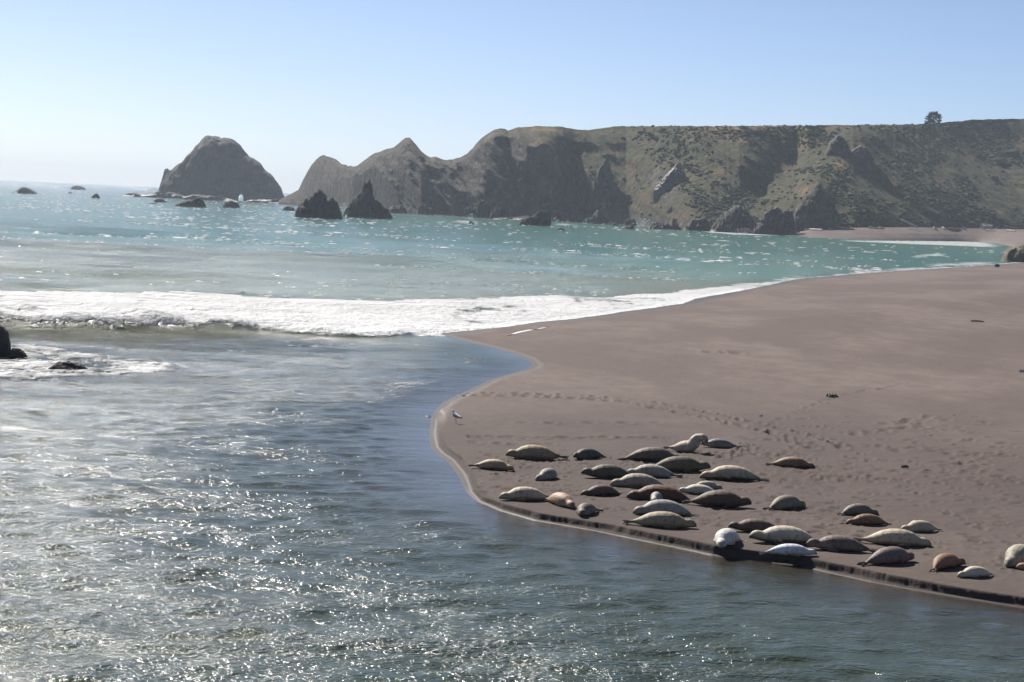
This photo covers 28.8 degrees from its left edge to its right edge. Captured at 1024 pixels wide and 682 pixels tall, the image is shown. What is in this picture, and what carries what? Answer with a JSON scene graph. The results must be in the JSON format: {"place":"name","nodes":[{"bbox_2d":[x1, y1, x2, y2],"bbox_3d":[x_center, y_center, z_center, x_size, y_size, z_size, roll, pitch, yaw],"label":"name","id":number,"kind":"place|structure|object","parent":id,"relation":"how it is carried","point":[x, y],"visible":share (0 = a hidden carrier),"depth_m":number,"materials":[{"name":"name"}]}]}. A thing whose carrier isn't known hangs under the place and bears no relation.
{"place":"outdoors","nodes":[
{"label":"outdoors","id":0,"kind":"place"},
{"bbox_2d":[0,180,1023,681],"bbox_3d":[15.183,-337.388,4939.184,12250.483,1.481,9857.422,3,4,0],"label":"sea","id":1,"kind":"structure","parent":0,"point":[236,474],"depth_m":54.22,"materials":[{"name":"liquid"}]},
{"bbox_2d":[0,325,10,356],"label":"boulder","id":2,"kind":"object","parent":1,"relation":"in","point":[5,346],"visible":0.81,"depth_m":89.89,"materials":[{"name":"grey stone"}]},
{"bbox_2d":[5,348,26,357],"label":"boulder","id":3,"kind":"object","parent":1,"relation":"in","point":[16,353],"visible":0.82,"depth_m":89.56,"materials":[{"name":"grey stone"}]},
{"bbox_2d":[12,187,37,193],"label":"sea rock","id":4,"kind":"object","parent":1,"relation":"in","point":[25,190],"visible":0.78,"depth_m":1163.82,"materials":[{"name":"grey stone"}]},
{"bbox_2d":[48,361,87,368],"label":"boulder","id":5,"kind":"object","parent":1,"relation":"in","point":[66,365],"visible":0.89,"depth_m":85.51,"materials":[{"name":"grey stone"}]},
{"bbox_2d":[71,185,85,189],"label":"sea rock","id":6,"kind":"object","parent":1,"relation":"in","point":[76,187],"visible":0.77,"depth_m":2101.87,"materials":[{"name":"grey stone"}]},
{"bbox_2d":[141,187,157,193],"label":"sea spray","id":7,"kind":"object","parent":1,"relation":"on","point":[152,188],"visible":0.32,"depth_m":1436.60,"materials":[{"name":"white liquid"}]},
{"bbox_2d":[123,191,184,198],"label":"rock shelf","id":8,"kind":"object","parent":1,"relation":"in","point":[163,194],"visible":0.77,"depth_m":1324.74,"materials":[{"name":"grey stone"}]},
{"bbox_2d":[153,198,166,201],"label":"sea rock","id":9,"kind":"object","parent":1,"relation":"in","point":[159,200],"visible":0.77,"depth_m":971.94,"materials":[{"name":"grey stone"}]},
{"bbox_2d":[158,168,169,191],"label":"rock spur","id":10,"kind":"structure","parent":1,"relation":"in","point":[166,170],"depth_m":1494.38,"materials":[{"name":"grey stone"}]},
{"bbox_2d":[174,197,205,206],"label":"sea rock","id":11,"kind":"object","parent":1,"relation":"in","point":[197,202],"visible":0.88,"depth_m":812.65,"materials":[{"name":"grey stone"}]},
{"bbox_2d":[159,135,283,200],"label":"island","id":12,"kind":"structure","parent":1,"relation":"on","point":[218,166],"depth_m":1386.11,"materials":[{"name":"grey stone"}]},
{"bbox_2d":[182,194,278,202],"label":"rock shelf","id":13,"kind":"object","parent":1,"relation":"in","point":[203,197],"visible":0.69,"depth_m":1295.56,"materials":[{"name":"grey stone"}]},
{"bbox_2d":[222,200,239,207],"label":"sea rock","id":14,"kind":"object","parent":1,"relation":"in","point":[231,204],"visible":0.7,"depth_m":843.64,"materials":[{"name":"grey stone"}]},
{"bbox_2d":[283,206,295,210],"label":"sea rock","id":15,"kind":"object","parent":1,"relation":"in","point":[290,208],"visible":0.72,"depth_m":846.58,"materials":[{"name":"grey stone"}]},
{"bbox_2d":[295,189,342,218],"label":"sea stack","id":16,"kind":"object","parent":1,"relation":"in","point":[319,203],"visible":0.91,"depth_m":631.17,"materials":[{"name":"grey stone"}]},
{"bbox_2d":[343,178,392,218],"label":"sea stack","id":17,"kind":"object","parent":1,"relation":"in","point":[364,203],"visible":0.91,"depth_m":700.80,"materials":[{"name":"grey stone"}]},
{"bbox_2d":[388,205,407,213],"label":"shore crag","id":18,"kind":"structure","parent":1,"relation":"in","point":[397,209],"depth_m":956.51,"materials":[{"name":"grey stone"}]},
{"bbox_2d":[417,204,433,214],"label":"shore crag","id":19,"kind":"structure","parent":1,"relation":"in","point":[423,209],"depth_m":946.99,"materials":[{"name":"grey stone"}]},
{"bbox_2d":[463,199,490,217],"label":"shore crag","id":20,"kind":"structure","parent":1,"relation":"in","point":[481,209],"depth_m":901.32,"materials":[{"name":"grey stone"}]},
{"bbox_2d":[489,202,506,218],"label":"shore crag","id":21,"kind":"structure","parent":1,"relation":"in","point":[499,210],"depth_m":886.98,"materials":[{"name":"grey stone"}]},
{"bbox_2d":[0,189,1001,303],"bbox_3d":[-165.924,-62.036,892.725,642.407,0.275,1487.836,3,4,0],"label":"whitecaps","id":22,"kind":"object","parent":1,"relation":"on","point":[289,230],"visible":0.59,"depth_m":378.28,"materials":[{"name":"white liquid"}]},
{"bbox_2d":[495,217,511,219],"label":"shore crag","id":23,"kind":"structure","parent":1,"relation":"in","point":[506,218],"depth_m":867.30,"materials":[{"name":"grey stone"}]},
{"bbox_2d":[513,215,530,219],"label":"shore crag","id":24,"kind":"structure","parent":1,"relation":"in","point":[519,218],"depth_m":902.27,"materials":[{"name":"grey stone"}]},
{"bbox_2d":[518,210,550,225],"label":"sea rock","id":25,"kind":"object","parent":1,"relation":"in","point":[541,218],"visible":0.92,"depth_m":697.40,"materials":[{"name":"grey stone"}]},
{"bbox_2d":[565,211,576,221],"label":"shore crag","id":26,"kind":"structure","parent":1,"relation":"in","point":[570,216],"depth_m":902.45,"materials":[{"name":"grey stone"}]},
{"bbox_2d":[582,209,604,223],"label":"shore crag","id":27,"kind":"structure","parent":1,"relation":"in","point":[597,217],"depth_m":867.17,"materials":[{"name":"grey stone"}]},
{"bbox_2d":[621,225,633,228],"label":"sea rock","id":28,"kind":"object","parent":1,"relation":"in","point":[629,227],"visible":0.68,"depth_m":722.85,"materials":[{"name":"grey stone"}]},
{"bbox_2d":[623,219,636,225],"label":"shore crag","id":29,"kind":"structure","parent":1,"relation":"in","point":[629,221],"depth_m":857.60,"materials":[{"name":"grey stone"}]},
{"bbox_2d":[633,218,652,226],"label":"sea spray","id":30,"kind":"object","parent":1,"relation":"on","point":[642,225],"visible":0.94,"depth_m":835.35,"materials":[{"name":"white liquid"}]},
{"bbox_2d":[648,219,680,229],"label":"shore crag","id":31,"kind":"structure","parent":1,"relation":"in","point":[672,224],"depth_m":771.55,"materials":[{"name":"grey stone"}]},
{"bbox_2d":[685,217,715,230],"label":"shore crag","id":32,"kind":"structure","parent":1,"relation":"in","point":[701,224],"depth_m":766.72,"materials":[{"name":"grey stone"}]},
{"bbox_2d":[709,205,758,233],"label":"shore crag","id":33,"kind":"structure","parent":1,"relation":"in","point":[734,218],"depth_m":757.40,"materials":[{"name":"grey stone"}]},
{"bbox_2d":[751,207,795,234],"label":"shore crag","id":34,"kind":"structure","parent":1,"relation":"in","point":[774,221],"depth_m":747.90,"materials":[{"name":"grey stone"}]},
{"bbox_2d":[1001,244,1023,261],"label":"bay rock","id":35,"kind":"object","parent":1,"relation":"in","point":[1014,254],"visible":0.88,"depth_m":423.77,"materials":[{"name":"stone"}]},
{"bbox_2d":[0,0,1023,192],"label":"sky","id":36,"kind":"structure","parent":0,"point":[97,92],"materials":[{"name":"blue"}]},
{"bbox_2d":[279,119,1023,228],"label":"headland","id":37,"kind":"structure","parent":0,"point":[518,171],"depth_m":924.75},
{"bbox_2d":[592,158,613,214],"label":"hillside crag","id":38,"kind":"structure","parent":37,"relation":"on","point":[603,177],"depth_m":917.78,"materials":[{"name":"grey stone"}]},
{"bbox_2d":[652,164,685,203],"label":"hillside crag","id":39,"kind":"structure","parent":37,"relation":"on","point":[674,175],"depth_m":867.61,"materials":[{"name":"grey stone"}]},
{"bbox_2d":[533,119,1023,228],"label":"shrubs","id":40,"kind":"object","parent":37,"relation":"on","point":[995,157],"visible":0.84,"depth_m":889.54,"materials":[{"name":"green plant"}]},
{"bbox_2d":[793,181,839,230],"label":"hillside crag","id":41,"kind":"structure","parent":37,"relation":"on","point":[816,208],"depth_m":770.06,"materials":[{"name":"grey stone"}]},
{"bbox_2d":[825,135,852,158],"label":"hillside crag","id":42,"kind":"structure","parent":37,"relation":"on","point":[838,145],"depth_m":861.55,"materials":[{"name":"grey stone"}]},
{"bbox_2d":[851,145,870,169],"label":"hillside crag","id":43,"kind":"structure","parent":37,"relation":"on","point":[861,155],"depth_m":863.01,"materials":[{"name":"grey stone"}]},
{"bbox_2d":[924,111,942,123],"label":"cypress tree","id":44,"kind":"object","parent":37,"relation":"on","point":[932,117],"visible":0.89,"depth_m":1023.94,"materials":[{"name":"green plant"}]},
{"bbox_2d":[430,263,1023,607],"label":"beach","id":45,"kind":"structure","parent":0,"point":[919,374],"depth_m":76.63,"materials":[{"name":"brown sand"}]},
{"bbox_2d":[451,409,461,423],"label":"gull","id":46,"kind":"object","parent":45,"relation":"on","point":[456,415],"visible":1,"depth_m":70.05,"materials":[{"name":"white"}]},
{"bbox_2d":[468,459,513,470],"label":"harbour seal","id":47,"kind":"object","parent":45,"relation":"on","point":[496,464],"visible":1,"depth_m":58.72,"materials":[{"name":"fur"}]},
{"bbox_2d":[499,487,548,500],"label":"harbour seal","id":48,"kind":"object","parent":45,"relation":"on","point":[523,493],"visible":0.97,"depth_m":52.22,"materials":[{"name":"fur"}]},
{"bbox_2d":[509,325,550,334],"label":"foam streak","id":49,"kind":"object","parent":45,"relation":"on","point":[528,330],"visible":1,"depth_m":122.54,"materials":[{"name":"white liquid"}]},
{"bbox_2d":[506,445,568,459],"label":"harbour seal","id":50,"kind":"object","parent":45,"relation":"on","point":[533,452],"visible":1,"depth_m":60.92,"materials":[{"name":"fur"}]},
{"bbox_2d":[535,468,557,480],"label":"harbour seal","id":51,"kind":"object","parent":45,"relation":"on","point":[547,473],"visible":1,"depth_m":56.98,"materials":[{"name":"fur"}]},
{"bbox_2d":[541,492,574,507],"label":"harbour seal","id":52,"kind":"object","parent":45,"relation":"on","point":[562,499],"visible":1,"depth_m":51.48,"materials":[{"name":"fur"}]},
{"bbox_2d":[576,503,603,515],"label":"harbour seal","id":53,"kind":"object","parent":45,"relation":"on","point":[583,509],"visible":1,"depth_m":50.20,"materials":[{"name":"fur"}]},
{"bbox_2d":[573,448,610,458],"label":"harbour seal","id":54,"kind":"object","parent":45,"relation":"on","point":[584,453],"visible":1,"depth_m":61.45,"materials":[{"name":"fur"}]},
{"bbox_2d":[580,485,623,495],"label":"harbour seal","id":55,"kind":"object","parent":45,"relation":"on","point":[600,490],"visible":1,"depth_m":53.78,"materials":[{"name":"fur"}]},
{"bbox_2d":[581,464,630,478],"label":"harbour seal","id":56,"kind":"object","parent":45,"relation":"on","point":[604,471],"visible":0.86,"depth_m":57.72,"materials":[{"name":"fur"}]},
{"bbox_2d":[610,473,663,487],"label":"harbour seal","id":57,"kind":"object","parent":45,"relation":"on","point":[636,480],"visible":0.8,"depth_m":55.67,"materials":[{"name":"fur"}]},
{"bbox_2d":[618,447,679,461],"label":"harbour seal","id":58,"kind":"object","parent":45,"relation":"on","point":[657,454],"visible":0.88,"depth_m":61.29,"materials":[{"name":"fur"}]},
{"bbox_2d":[627,464,682,477],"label":"harbour seal","id":59,"kind":"object","parent":45,"relation":"on","point":[652,470],"visible":0.85,"depth_m":58.34,"materials":[{"name":"fur"}]},
{"bbox_2d":[650,491,663,500],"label":"harbour seal","id":60,"kind":"object","parent":45,"relation":"on","point":[655,495],"visible":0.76,"depth_m":52.87,"materials":[{"name":"fur"}]},
{"bbox_2d":[626,484,691,502],"bbox_3d":[4.061,4.115,53.239,1.993,0.541,0.635,3,4,8],"label":"harbour seal","id":61,"kind":"object","parent":45,"relation":"on","point":[667,492],"visible":0.78,"depth_m":53.06,"materials":[{"name":"fur"}]},
{"bbox_2d":[622,511,696,527],"bbox_3d":[3.618,4.367,48.813,1.827,0.407,0.551,3,4,7],"label":"harbour seal","id":62,"kind":"object","parent":45,"relation":"on","point":[664,519],"visible":1,"depth_m":48.62,"materials":[{"name":"fur"}]},
{"bbox_2d":[633,499,698,516],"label":"harbour seal","id":63,"kind":"object","parent":45,"relation":"on","point":[663,505],"visible":0.77,"depth_m":50.61,"materials":[{"name":"fur"}]},
{"bbox_2d":[655,456,710,472],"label":"harbour seal","id":64,"kind":"object","parent":45,"relation":"on","point":[684,464],"visible":0.86,"depth_m":59.47,"materials":[{"name":"fur"}]},
{"bbox_2d":[663,434,707,451],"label":"harbour seal","id":65,"kind":"object","parent":45,"relation":"on","point":[692,443],"visible":1,"depth_m":63.87,"materials":[{"name":"fur"}]},
{"bbox_2d":[679,484,712,494],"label":"harbour seal","id":66,"kind":"object","parent":45,"relation":"on","point":[695,489],"visible":0.73,"depth_m":54.62,"materials":[{"name":"fur"}]},
{"bbox_2d":[697,481,722,488],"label":"harbour seal","id":67,"kind":"object","parent":45,"relation":"on","point":[711,484],"visible":0.56,"depth_m":55.81,"materials":[{"name":"fur"}]},
{"bbox_2d":[682,490,751,507],"bbox_3d":[5.381,4.136,52.383,1.805,0.450,0.609,4,4,15],"label":"harbour seal","id":68,"kind":"object","parent":45,"relation":"on","point":[724,498],"visible":1,"depth_m":52.20,"materials":[{"name":"fur"}]},
{"bbox_2d":[700,438,741,447],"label":"harbour seal","id":69,"kind":"object","parent":45,"relation":"on","point":[719,443],"visible":0.93,"depth_m":65.49,"materials":[{"name":"fur"}]},
{"bbox_2d":[713,528,744,547],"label":"harbour seal","id":70,"kind":"object","parent":45,"relation":"on","point":[724,537],"visible":1,"depth_m":46.30,"materials":[{"name":"fur"}]},
{"bbox_2d":[700,465,769,481],"bbox_3d":[6.513,3.877,58.235,2.047,0.484,0.650,3,4,0],"label":"harbour seal","id":71,"kind":"object","parent":45,"relation":"on","point":[728,472],"visible":1,"depth_m":58.05,"materials":[{"name":"fur"}]},
{"bbox_2d":[728,518,774,531],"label":"harbour seal","id":72,"kind":"object","parent":45,"relation":"on","point":[750,525],"visible":0.75,"depth_m":48.38,"materials":[{"name":"fur"}]},
{"bbox_2d":[749,525,812,544],"bbox_3d":[6.535,4.622,47.060,1.895,0.514,0.615,2,4,-4],"label":"harbour seal","id":73,"kind":"object","parent":45,"relation":"on","point":[781,534],"visible":0.91,"depth_m":46.87,"materials":[{"name":"fur"}]},
{"bbox_2d":[763,495,805,510],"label":"harbour seal","id":74,"kind":"object","parent":45,"relation":"on","point":[786,502],"visible":1,"depth_m":52.41,"materials":[{"name":"fur"}]},
{"bbox_2d":[759,544,816,555],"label":"harbour seal","id":75,"kind":"object","parent":45,"relation":"on","point":[794,549],"visible":1,"depth_m":45.54,"materials":[{"name":"fur"}]},
{"bbox_2d":[765,457,814,467],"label":"harbour seal","id":76,"kind":"object","parent":45,"relation":"on","point":[794,462],"visible":1,"depth_m":61.03,"materials":[{"name":"fur"}]},
{"bbox_2d":[826,393,838,396],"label":"kelp clump","id":77,"kind":"object","parent":45,"relation":"on","point":[830,394],"visible":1,"depth_m":84.81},
{"bbox_2d":[806,535,877,552],"bbox_3d":[7.700,4.719,46.392,1.685,0.387,0.531,3,4,4],"label":"harbour seal","id":78,"kind":"object","parent":45,"relation":"on","point":[835,543],"visible":0.99,"depth_m":46.23,"materials":[{"name":"fur"}]},
{"bbox_2d":[837,503,878,515],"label":"harbour seal","id":79,"kind":"object","parent":45,"relation":"on","point":[855,509],"visible":0.94,"depth_m":51.99,"materials":[{"name":"fur"}]},
{"bbox_2d":[845,514,890,524],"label":"harbour seal","id":80,"kind":"object","parent":45,"relation":"on","point":[866,519],"visible":1,"depth_m":50.30,"materials":[{"name":"fur"}]},
{"bbox_2d":[857,546,914,566],"bbox_3d":[8.498,4.860,44.917,1.614,0.439,0.531,0,5,-32],"label":"harbour seal","id":81,"kind":"object","parent":45,"relation":"on","point":[890,554],"visible":1,"depth_m":44.74,"materials":[{"name":"fur"}]},
{"bbox_2d":[854,529,931,546],"bbox_3d":[9.074,4.671,47.486,1.861,0.415,0.570,3,4,6],"label":"harbour seal","id":82,"kind":"object","parent":45,"relation":"on","point":[901,537],"visible":1,"depth_m":47.29,"materials":[{"name":"fur"}]},
{"bbox_2d":[900,520,942,531],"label":"harbour seal","id":83,"kind":"object","parent":45,"relation":"on","point":[919,526],"visible":0.92,"depth_m":49.47,"materials":[{"name":"fur"}]},
{"bbox_2d":[930,553,965,572],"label":"harbour seal","id":84,"kind":"object","parent":45,"relation":"on","point":[944,560],"visible":1,"depth_m":44.42,"materials":[{"name":"fur"}]},
{"bbox_2d":[957,566,993,576],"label":"harbour seal","id":85,"kind":"object","parent":45,"relation":"on","point":[974,571],"visible":1,"depth_m":43.58,"materials":[{"name":"fur"}]},
{"bbox_2d":[1004,544,1023,567],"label":"harbour seal","id":86,"kind":"object","parent":45,"relation":"on","point":[1014,555],"visible":0.93,"depth_m":45.09,"materials":[{"name":"fur"}]},
{"bbox_2d":[1016,563,1023,569],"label":"harbour seal","id":87,"kind":"object","parent":45,"relation":"on","point":[1020,566],"visible":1,"depth_m":44.68,"materials":[{"name":"fur"}]},
{"bbox_2d":[785,227,1023,246],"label":"beach","id":88,"kind":"structure","parent":0,"point":[1004,237],"depth_m":781.40,"materials":[{"name":"beige sand"}]},
{"bbox_2d":[804,228,822,230],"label":"driftwood log","id":89,"kind":"object","parent":88,"relation":"on","point":[813,229],"visible":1,"depth_m":764.33,"materials":[{"name":"beige wood"}]},
{"bbox_2d":[902,219,917,227],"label":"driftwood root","id":90,"kind":"object","parent":88,"relation":"on","point":[910,223],"visible":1,"depth_m":799.59,"materials":[{"name":"wood"}]},
{"bbox_2d":[946,227,960,229],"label":"driftwood log","id":91,"kind":"object","parent":88,"relation":"on","point":[949,228],"visible":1,"depth_m":827.68,"materials":[{"name":"wood"}]},
{"bbox_2d":[980,223,992,229],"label":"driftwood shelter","id":92,"kind":"object","parent":88,"relation":"on","point":[986,226],"visible":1,"depth_m":849.25,"materials":[{"name":"wood"}]}
]}

